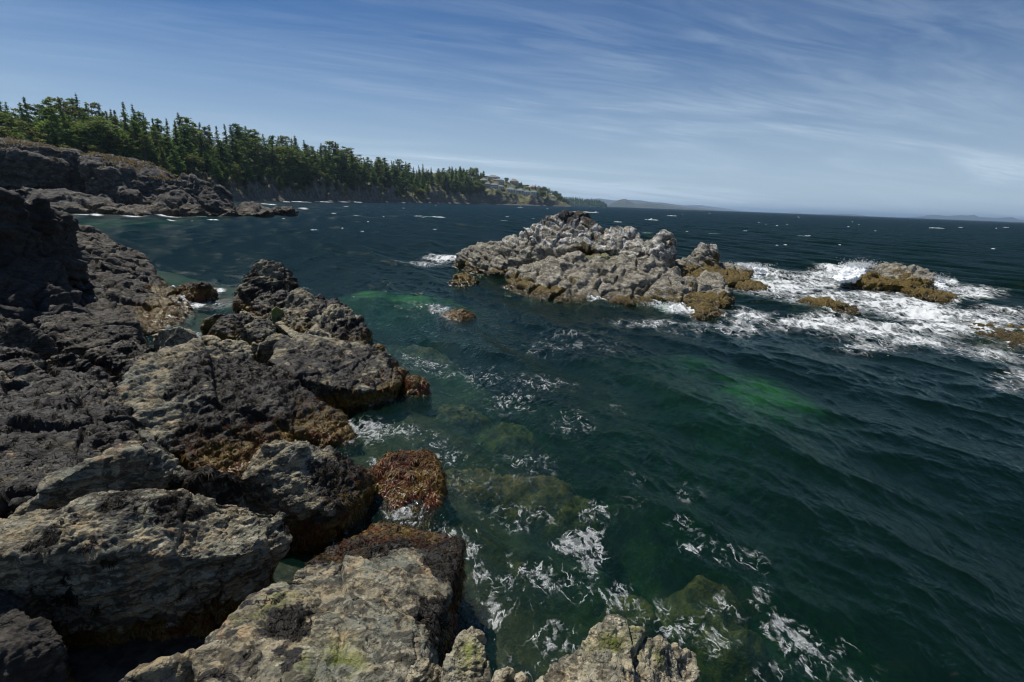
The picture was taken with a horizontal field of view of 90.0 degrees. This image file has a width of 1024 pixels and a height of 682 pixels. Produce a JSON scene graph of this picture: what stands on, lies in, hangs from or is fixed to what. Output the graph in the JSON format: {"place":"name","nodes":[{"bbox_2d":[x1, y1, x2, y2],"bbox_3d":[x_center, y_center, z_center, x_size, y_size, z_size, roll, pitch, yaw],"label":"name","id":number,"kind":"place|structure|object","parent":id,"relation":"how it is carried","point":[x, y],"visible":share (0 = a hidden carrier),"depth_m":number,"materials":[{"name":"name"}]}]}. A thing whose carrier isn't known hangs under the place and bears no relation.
{"place":"outdoors","nodes":[
{"label":"outdoors","id":0,"kind":"place"},
{"bbox_2d":[0,137,298,228],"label":"headland","id":1,"kind":"structure","parent":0,"point":[111,191],"depth_m":109.18,"materials":[{"name":"stone"}]},
{"bbox_2d":[0,136,207,187],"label":"dry grass","id":2,"kind":"structure","parent":1,"relation":"on","point":[116,158],"depth_m":112.68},
{"bbox_2d":[144,159,570,206],"bbox_3d":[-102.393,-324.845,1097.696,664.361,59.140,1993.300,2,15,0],"label":"wooded shore","id":3,"kind":"structure","parent":0,"point":[256,192],"depth_m":516.82,"materials":[{"name":"stone"}]},
{"bbox_2d":[0,110,32,138],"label":"broadleaf tree","id":4,"kind":"object","parent":3,"relation":"on","point":[7,118],"visible":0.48,"depth_m":171.71,"materials":[{"name":"green plant"}]},
{"bbox_2d":[13,120,46,142],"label":"pine tree","id":5,"kind":"object","parent":3,"relation":"on","point":[34,139],"visible":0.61,"depth_m":169.42,"materials":[{"name":"green plant"}]},
{"bbox_2d":[30,106,79,148],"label":"tree","id":6,"kind":"object","parent":3,"relation":"on","point":[44,124],"visible":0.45,"depth_m":181.30,"materials":[{"name":"green plant"}]},
{"bbox_2d":[48,122,65,147],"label":"fir tree","id":7,"kind":"object","parent":3,"relation":"on","point":[56,137],"visible":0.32,"depth_m":177.94,"materials":[{"name":"green plant"}]},
{"bbox_2d":[45,97,78,126],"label":"pine tree","id":8,"kind":"object","parent":3,"relation":"on","point":[63,104],"visible":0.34,"depth_m":197.60,"materials":[{"name":"green plant"}]},
{"bbox_2d":[57,103,84,152],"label":"fir tree","id":9,"kind":"object","parent":3,"relation":"on","point":[65,125],"visible":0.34,"depth_m":186.85,"materials":[{"name":"green plant"}]},
{"bbox_2d":[71,128,105,153],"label":"fir tree","id":10,"kind":"object","parent":3,"relation":"on","point":[84,146],"visible":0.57,"depth_m":187.70,"materials":[{"name":"green plant"}]},
{"bbox_2d":[76,102,111,134],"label":"pine tree","id":11,"kind":"object","parent":3,"relation":"on","point":[93,105],"visible":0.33,"depth_m":208.31,"materials":[{"name":"green plant"}]},
{"bbox_2d":[64,112,131,153],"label":"broadleaf tree","id":12,"kind":"object","parent":3,"relation":"on","point":[95,127],"visible":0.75,"depth_m":193.09,"materials":[{"name":"green plant"}]},
{"bbox_2d":[93,118,124,155],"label":"fir tree","id":13,"kind":"object","parent":3,"relation":"on","point":[114,152],"visible":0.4,"depth_m":199.69,"materials":[{"name":"green plant"}]},
{"bbox_2d":[113,114,142,159],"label":"fir tree","id":14,"kind":"object","parent":3,"relation":"on","point":[125,126],"visible":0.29,"depth_m":210.91,"materials":[{"name":"green plant"}]},
{"bbox_2d":[115,130,142,158],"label":"fir tree","id":15,"kind":"object","parent":3,"relation":"on","point":[130,146],"visible":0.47,"depth_m":207.34,"materials":[{"name":"green plant"}]},
{"bbox_2d":[127,119,156,161],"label":"fir tree","id":16,"kind":"object","parent":3,"relation":"on","point":[137,129],"visible":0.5,"depth_m":214.53,"materials":[{"name":"green plant"}]},
{"bbox_2d":[134,134,154,160],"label":"pine tree","id":17,"kind":"object","parent":3,"relation":"on","point":[145,137],"visible":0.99,"depth_m":210.44,"materials":[{"name":"green plant"}]},
{"bbox_2d":[141,121,162,164],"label":"fir tree","id":18,"kind":"object","parent":3,"relation":"on","point":[155,156],"visible":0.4,"depth_m":220.53,"materials":[{"name":"green plant"}]},
{"bbox_2d":[149,127,168,153],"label":"pine tree","id":19,"kind":"object","parent":3,"relation":"on","point":[159,136],"visible":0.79,"depth_m":227.14,"materials":[{"name":"green plant"}]},
{"bbox_2d":[155,143,177,175],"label":"fir tree","id":20,"kind":"object","parent":3,"relation":"on","point":[161,162],"visible":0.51,"depth_m":219.50,"materials":[{"name":"green plant"}]},
{"bbox_2d":[154,133,180,165],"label":"fir tree","id":21,"kind":"object","parent":3,"relation":"on","point":[172,147],"visible":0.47,"depth_m":238.29,"materials":[{"name":"green plant"}]},
{"bbox_2d":[166,149,185,175],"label":"fir tree","id":22,"kind":"object","parent":3,"relation":"on","point":[174,159],"visible":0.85,"depth_m":234.33,"materials":[{"name":"green plant"}]},
{"bbox_2d":[169,120,192,167],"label":"fir tree","id":23,"kind":"object","parent":3,"relation":"on","point":[175,137],"visible":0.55,"depth_m":249.18,"materials":[{"name":"green plant"}]},
{"bbox_2d":[172,125,204,170],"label":"fir tree","id":24,"kind":"object","parent":3,"relation":"on","point":[182,131],"visible":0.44,"depth_m":258.34,"materials":[{"name":"green plant"}]},
{"bbox_2d":[175,117,203,151],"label":"pine tree","id":25,"kind":"object","parent":3,"relation":"on","point":[186,121],"visible":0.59,"depth_m":276.87,"materials":[{"name":"green plant"}]},
{"bbox_2d":[178,153,204,173],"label":"broadleaf tree","id":26,"kind":"object","parent":3,"relation":"on","point":[187,158],"visible":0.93,"depth_m":248.95,"materials":[{"name":"green plant"}]},
{"bbox_2d":[193,126,215,162],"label":"pine tree","id":27,"kind":"object","parent":3,"relation":"on","point":[206,133],"visible":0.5,"depth_m":292.95,"materials":[{"name":"green plant"}]},
{"bbox_2d":[197,152,214,175],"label":"fir tree","id":28,"kind":"object","parent":3,"relation":"on","point":[207,167],"visible":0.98,"depth_m":265.79,"materials":[{"name":"green plant"}]},
{"bbox_2d":[207,151,222,179],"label":"fir tree","id":29,"kind":"object","parent":3,"relation":"on","point":[215,175],"visible":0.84,"depth_m":274.14,"materials":[{"name":"green plant"}]},
{"bbox_2d":[209,139,237,176],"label":"fir tree","id":30,"kind":"object","parent":3,"relation":"on","point":[221,149],"visible":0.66,"depth_m":288.67,"materials":[{"name":"green plant"}]},
{"bbox_2d":[215,160,234,186],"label":"fir tree","id":31,"kind":"object","parent":3,"relation":"on","point":[224,177],"visible":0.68,"depth_m":280.97,"materials":[{"name":"green plant"}]},
{"bbox_2d":[224,124,252,180],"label":"fir tree","id":32,"kind":"object","parent":3,"relation":"on","point":[236,157],"visible":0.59,"depth_m":310.31,"materials":[{"name":"green plant"}]},
{"bbox_2d":[227,123,251,157],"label":"fir tree","id":33,"kind":"object","parent":3,"relation":"on","point":[237,133],"visible":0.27,"depth_m":333.00,"materials":[{"name":"green plant"}]},
{"bbox_2d":[232,139,257,174],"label":"fir tree","id":34,"kind":"object","parent":3,"relation":"on","point":[239,142],"visible":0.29,"depth_m":323.82,"materials":[{"name":"green plant"}]},
{"bbox_2d":[242,137,266,172],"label":"pine tree","id":35,"kind":"object","parent":3,"relation":"on","point":[254,149],"visible":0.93,"depth_m":336.31,"materials":[{"name":"green plant"}]},
{"bbox_2d":[265,142,287,179],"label":"fir tree","id":36,"kind":"object","parent":3,"relation":"on","point":[273,163],"visible":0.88,"depth_m":366.41,"materials":[{"name":"green plant"}]},
{"bbox_2d":[266,143,305,165],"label":"broadleaf tree","id":37,"kind":"object","parent":3,"relation":"on","point":[280,150],"visible":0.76,"depth_m":379.57,"materials":[{"name":"green plant"}]},
{"bbox_2d":[278,144,301,178],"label":"fir tree","id":38,"kind":"object","parent":3,"relation":"on","point":[293,165],"visible":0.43,"depth_m":382.44,"materials":[{"name":"green plant"}]},
{"bbox_2d":[290,146,314,177],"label":"fir tree","id":39,"kind":"object","parent":3,"relation":"on","point":[301,163],"visible":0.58,"depth_m":405.39,"materials":[{"name":"green plant"}]},
{"bbox_2d":[324,141,341,163],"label":"pine tree","id":40,"kind":"object","parent":3,"relation":"on","point":[331,145],"visible":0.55,"depth_m":491.75,"materials":[{"name":"green plant"}]},
{"bbox_2d":[334,150,349,181],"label":"pine tree","id":41,"kind":"object","parent":3,"relation":"on","point":[339,165],"visible":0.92,"depth_m":482.96,"materials":[{"name":"green plant"}]},
{"bbox_2d":[335,153,355,183],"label":"fir tree","id":42,"kind":"object","parent":3,"relation":"on","point":[345,179],"visible":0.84,"depth_m":486.69,"materials":[{"name":"green plant"}]},
{"bbox_2d":[346,153,362,180],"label":"fir tree","id":43,"kind":"object","parent":3,"relation":"on","point":[353,162],"visible":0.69,"depth_m":495.59,"materials":[{"name":"green plant"}]},
{"bbox_2d":[380,164,393,185],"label":"fir tree","id":44,"kind":"object","parent":3,"relation":"on","point":[386,173],"visible":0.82,"depth_m":585.44,"materials":[{"name":"green plant"}]},
{"bbox_2d":[390,165,403,186],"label":"fir tree","id":45,"kind":"object","parent":3,"relation":"on","point":[395,178],"visible":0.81,"depth_m":610.73,"materials":[{"name":"green plant"}]},
{"bbox_2d":[398,170,411,191],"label":"fir tree","id":46,"kind":"object","parent":3,"relation":"on","point":[402,176],"visible":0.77,"depth_m":628.35,"materials":[{"name":"green plant"}]},
{"bbox_2d":[0,0,1023,219],"label":"sky","id":47,"kind":"structure","parent":0,"point":[878,108],"materials":[{"name":"blue"}]},
{"bbox_2d":[67,204,1023,681],"bbox_3d":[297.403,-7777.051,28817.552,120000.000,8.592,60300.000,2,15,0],"label":"seabed","id":48,"kind":"structure","parent":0,"point":[843,586],"depth_m":17.29,"materials":[{"name":"liquid"}]},
{"bbox_2d":[0,346,50,378],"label":"boulder","id":49,"kind":"object","parent":48,"relation":"on","point":[24,362],"visible":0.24,"depth_m":11.16,"materials":[{"name":"stone"}]},
{"bbox_2d":[0,314,58,370],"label":"boulder","id":50,"kind":"object","parent":48,"relation":"on","point":[19,333],"visible":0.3,"depth_m":12.64,"materials":[{"name":"stone"}]},
{"bbox_2d":[0,589,81,681],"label":"dim rock","id":51,"kind":"object","parent":48,"relation":"on","point":[34,650],"visible":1,"depth_m":4.71,"materials":[{"name":"stone"}]},
{"bbox_2d":[0,187,93,324],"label":"shore cliff","id":52,"kind":"structure","parent":48,"relation":"on","point":[44,261],"depth_m":17.41,"materials":[{"name":"stone"}]},
{"bbox_2d":[46,351,95,376],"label":"boulder","id":53,"kind":"object","parent":48,"relation":"on","point":[68,361],"visible":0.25,"depth_m":11.89,"materials":[{"name":"stone"}]},
{"bbox_2d":[0,366,145,518],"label":"boulder","id":54,"kind":"object","parent":48,"relation":"on","point":[49,423],"visible":0.56,"depth_m":7.93,"materials":[{"name":"stone"}]},
{"bbox_2d":[136,427,156,442],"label":"wedge stone","id":55,"kind":"object","parent":54,"relation":"on","point":[145,436],"visible":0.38,"depth_m":7.95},
{"bbox_2d":[13,444,152,515],"bbox_3d":[-5.267,2.252,6.372,1.445,1.794,0.740,-7,18,-31],"label":"long boulder","id":56,"kind":"object","parent":48,"relation":"on","point":[118,467],"visible":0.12,"depth_m":6.13,"materials":[{"name":"stone"}]},
{"bbox_2d":[33,311,151,358],"bbox_3d":[-12.906,-0.020,15.777,4.681,1.662,2.418,14,19,36],"label":"boulder","id":57,"kind":"object","parent":48,"relation":"on","point":[79,334],"visible":0.41,"depth_m":15.01,"materials":[{"name":"stone"}]},
{"bbox_2d":[81,338,158,378],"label":"boulder","id":58,"kind":"object","parent":48,"relation":"on","point":[113,358],"visible":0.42,"depth_m":12.81,"materials":[{"name":"stone"}]},
{"bbox_2d":[117,358,137,382],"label":"boulder","id":59,"kind":"object","parent":48,"relation":"on","point":[127,366],"visible":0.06,"depth_m":11.58,"materials":[{"name":"stone"}]},
{"bbox_2d":[72,224,196,342],"bbox_3d":[-19.980,-3.247,25.972,4.637,4.329,23.035,-11,20,-40],"label":"rock ledge","id":60,"kind":"object","parent":48,"relation":"on","point":[122,282],"visible":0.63,"depth_m":22.22,"materials":[{"name":"stone"}]},
{"bbox_2d":[0,488,292,649],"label":"front boulder","id":61,"kind":"object","parent":48,"relation":"on","point":[109,568],"visible":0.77,"depth_m":5.46,"materials":[{"name":"stone"}]},
{"bbox_2d":[140,441,184,490],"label":"block boulder","id":62,"kind":"object","parent":48,"relation":"on","point":[162,469],"visible":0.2,"depth_m":6.67,"materials":[{"name":"stone"}]},
{"bbox_2d":[152,326,197,349],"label":"round boulder","id":63,"kind":"object","parent":48,"relation":"on","point":[172,337],"visible":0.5,"depth_m":13.85,"materials":[{"name":"stone"}]},
{"bbox_2d":[176,281,219,307],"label":"seaweed rock","id":64,"kind":"object","parent":48,"relation":"on","point":[199,293],"visible":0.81,"depth_m":24.42,"materials":[{"name":"stone"}]},
{"bbox_2d":[200,335,221,345],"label":"stone","id":65,"kind":"object","parent":48,"relation":"on","point":[208,340],"visible":0.29,"depth_m":14.73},
{"bbox_2d":[178,463,246,507],"bbox_3d":[-4.115,2.347,7.073,1.008,1.423,0.650,-10,19,-37],"label":"dark knob","id":66,"kind":"object","parent":48,"relation":"on","point":[222,488],"visible":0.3,"depth_m":6.91,"materials":[{"name":"stone"}]},
{"bbox_2d":[200,314,226,334],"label":"stone","id":67,"kind":"object","parent":48,"relation":"on","point":[206,325],"visible":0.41,"depth_m":18.73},
{"bbox_2d":[207,313,252,339],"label":"stone","id":68,"kind":"object","parent":48,"relation":"on","point":[229,326],"visible":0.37,"depth_m":17.02,"materials":[{"name":"stone"}]},
{"bbox_2d":[212,339,254,357],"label":"stone","id":69,"kind":"object","parent":48,"relation":"on","point":[230,345],"visible":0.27,"depth_m":14.08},
{"bbox_2d":[115,338,362,478],"bbox_3d":[-6.053,1.671,11.043,5.295,2.939,4.078,14,19,37],"label":"seaweed boulder","id":70,"kind":"object","parent":48,"relation":"on","point":[194,403],"visible":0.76,"depth_m":10.18,"materials":[{"name":"stone"}]},
{"bbox_2d":[235,317,275,345],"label":"stone","id":71,"kind":"object","parent":48,"relation":"on","point":[257,331],"visible":0.58,"depth_m":16.52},
{"bbox_2d":[231,259,299,313],"bbox_3d":[-11.014,-2.188,23.143,3.168,3.022,3.502,-5,17,-24],"label":"pointed boulder","id":72,"kind":"object","parent":48,"relation":"on","point":[263,276],"visible":0.56,"depth_m":22.28,"materials":[{"name":"stone"}]},
{"bbox_2d":[249,289,288,331],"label":"boulder","id":73,"kind":"object","parent":48,"relation":"on","point":[264,305],"visible":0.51,"depth_m":20.25,"materials":[{"name":"stone"}]},
{"bbox_2d":[256,333,288,364],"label":"stone","id":74,"kind":"object","parent":48,"relation":"on","point":[264,352],"visible":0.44,"depth_m":14.90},
{"bbox_2d":[275,321,297,337],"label":"stone slab","id":75,"kind":"structure","parent":48,"relation":"on","point":[284,328],"depth_m":17.45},
{"bbox_2d":[241,440,378,555],"bbox_3d":[-2.937,2.540,8.023,2.184,2.181,1.425,-11,20,-41],"label":"capped boulder","id":76,"kind":"object","parent":48,"relation":"on","point":[321,499],"visible":0.74,"depth_m":7.51,"materials":[{"name":"stone"}]},
{"bbox_2d":[276,288,347,335],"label":"boulder","id":77,"kind":"object","parent":48,"relation":"on","point":[303,306],"visible":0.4,"depth_m":19.20,"materials":[{"name":"stone"}]},
{"bbox_2d":[305,327,332,337],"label":"pale crest rock","id":78,"kind":"object","parent":48,"relation":"on","point":[317,331],"visible":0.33,"depth_m":15.09,"materials":[{"name":"stone"}]},
{"bbox_2d":[192,521,467,681],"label":"boulder","id":79,"kind":"object","parent":48,"relation":"on","point":[376,601],"visible":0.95,"depth_m":4.66,"materials":[{"name":"stone"}]},
{"bbox_2d":[118,644,204,681],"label":"ridge stone","id":80,"kind":"object","parent":79,"relation":"attached to","point":[177,667],"visible":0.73,"depth_m":4.13,"materials":[{"name":"stone"}]},
{"bbox_2d":[267,333,409,421],"bbox_3d":[-4.717,1.192,13.559,3.784,2.198,3.469,2,15,0],"label":"seaweed boulder","id":81,"kind":"object","parent":48,"relation":"on","point":[345,376],"visible":0.69,"depth_m":12.94,"materials":[{"name":"stone"}]},
{"bbox_2d":[309,304,373,345],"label":"ridged boulder","id":82,"kind":"object","parent":48,"relation":"on","point":[338,322],"visible":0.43,"depth_m":17.36,"materials":[{"name":"stone"}]},
{"bbox_2d":[369,448,449,532],"bbox_3d":[-1.927,2.870,9.106,1.621,1.595,1.912,2,15,0],"label":"orange seaweed boulder","id":83,"kind":"object","parent":48,"relation":"on","point":[414,483],"visible":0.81,"depth_m":8.78,"materials":[{"name":"plant"}]},
{"bbox_2d":[400,374,432,414],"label":"golden stone","id":84,"kind":"object","parent":48,"relation":"on","point":[416,387],"visible":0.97,"depth_m":13.68,"materials":[{"name":"stone"}]},
{"bbox_2d":[405,657,442,681],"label":"pale rock","id":85,"kind":"object","parent":48,"relation":"on","point":[423,669],"visible":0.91,"depth_m":3.69,"materials":[{"name":"stone"}]},
{"bbox_2d":[439,626,492,681],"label":"pale rock","id":86,"kind":"object","parent":48,"relation":"on","point":[466,659],"visible":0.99,"depth_m":3.66,"materials":[{"name":"stone"}]},
{"bbox_2d":[491,666,529,681],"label":"pale rock","id":87,"kind":"object","parent":48,"relation":"on","point":[507,674],"visible":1,"depth_m":3.16,"materials":[{"name":"stone"}]},
{"bbox_2d":[451,209,753,335],"bbox_3d":[7.697,-5.541,35.740,25.543,6.723,19.278,2,15,0],"label":"rock island","id":88,"kind":"object","parent":48,"relation":"on","point":[564,260],"visible":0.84,"depth_m":31.06,"materials":[{"name":"stone"}]},
{"bbox_2d":[535,614,700,681],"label":"pale rock","id":89,"kind":"object","parent":48,"relation":"on","point":[614,648],"visible":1,"depth_m":2.94,"materials":[{"name":"stone"}]},
{"bbox_2d":[847,262,962,323],"bbox_3d":[27.743,-3.648,36.879,5.911,3.584,10.932,8,16,22],"label":"islet rock","id":90,"kind":"object","parent":48,"relation":"on","point":[909,281],"visible":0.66,"depth_m":35.75,"materials":[{"name":"stone"}]},
{"bbox_2d":[75,208,1023,681],"bbox_3d":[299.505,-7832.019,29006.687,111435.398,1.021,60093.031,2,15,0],"label":"sea","id":91,"kind":"structure","parent":0,"point":[927,312],"depth_m":23.49,"materials":[{"name":"liquid"}]},
{"bbox_2d":[271,307,283,327],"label":"algae stone","id":92,"kind":"object","parent":91,"relation":"in","point":[276,312],"visible":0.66,"depth_m":19.19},
{"bbox_2d":[433,308,478,340],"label":"awash rock","id":93,"kind":"object","parent":91,"relation":"in","point":[463,317],"visible":0.94,"depth_m":22.41,"materials":[{"name":"stone"}]},
{"bbox_2d":[448,272,479,300],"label":"awash rock","id":94,"kind":"object","parent":91,"relation":"in","point":[464,286],"visible":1,"depth_m":31.64,"materials":[{"name":"stone"}]},
{"bbox_2d":[643,301,685,315],"bbox_3d":[8.003,-1.803,26.967,2.398,0.676,1.521,2,15,0],"label":"sea spray","id":95,"kind":"object","parent":91,"relation":"on","point":[661,307],"visible":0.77,"depth_m":26.66,"materials":[{"name":"white liquid"}]},
{"bbox_2d":[684,302,728,336],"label":"awash rock","id":96,"kind":"object","parent":91,"relation":"in","point":[710,313],"visible":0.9,"depth_m":24.86,"materials":[{"name":"stone"}]},
{"bbox_2d":[725,261,774,272],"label":"sea spray","id":97,"kind":"object","parent":91,"relation":"on","point":[751,265],"visible":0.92,"depth_m":43.31,"materials":[{"name":"white liquid"}]},
{"bbox_2d":[733,279,770,305],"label":"awash rock","id":98,"kind":"object","parent":91,"relation":"in","point":[741,290],"visible":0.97,"depth_m":33.53,"materials":[{"name":"stone"}]},
{"bbox_2d":[791,296,863,332],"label":"awash rock","id":99,"kind":"object","parent":91,"relation":"in","point":[808,306],"visible":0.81,"depth_m":27.98,"materials":[{"name":"stone"}]},
{"bbox_2d":[817,257,884,282],"bbox_3d":[25.317,-5.384,37.726,6.660,1.946,2.832,-5,17,-26],"label":"sea spray","id":100,"kind":"object","parent":91,"relation":"on","point":[854,272],"visible":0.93,"depth_m":37.11,"materials":[{"name":"white liquid"}]},
{"bbox_2d":[925,272,973,293],"bbox_3d":[29.055,-4.147,35.339,4.309,1.375,3.152,2,15,0],"label":"sea spray","id":101,"kind":"object","parent":91,"relation":"on","point":[939,283],"visible":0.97,"depth_m":35.42,"materials":[{"name":"white liquid"}]},
{"bbox_2d":[952,321,1023,368],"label":"awash rock","id":102,"kind":"object","parent":91,"relation":"in","point":[998,337],"visible":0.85,"depth_m":22.95,"materials":[{"name":"stone"}]},
{"bbox_2d":[569,199,603,206],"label":"wooded point","id":103,"kind":"structure","parent":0,"point":[584,204],"depth_m":3158.84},
{"bbox_2d":[564,196,606,206],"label":"forest","id":104,"kind":"object","parent":103,"relation":"on","point":[591,202],"visible":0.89,"depth_m":3169.13,"materials":[{"name":"wood"}]},
{"bbox_2d":[589,198,720,210],"bbox_3d":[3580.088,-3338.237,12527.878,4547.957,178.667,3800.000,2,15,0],"label":"blue mountains","id":105,"kind":"structure","parent":0,"point":[607,202],"depth_m":11971.69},
{"bbox_2d":[607,199,712,210],"bbox_3d":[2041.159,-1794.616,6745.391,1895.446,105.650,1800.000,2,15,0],"label":"hill","id":106,"kind":"structure","parent":0,"point":[624,203],"depth_m":6212.64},
{"bbox_2d":[683,204,749,211],"bbox_3d":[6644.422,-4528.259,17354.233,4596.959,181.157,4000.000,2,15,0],"label":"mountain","id":107,"kind":"structure","parent":0,"point":[709,207],"depth_m":16496.28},
{"bbox_2d":[903,215,1023,221],"bbox_3d":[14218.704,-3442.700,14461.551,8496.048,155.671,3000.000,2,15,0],"label":"islands","id":108,"kind":"object","parent":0,"point":[977,218],"visible":0.98,"depth_m":13582.37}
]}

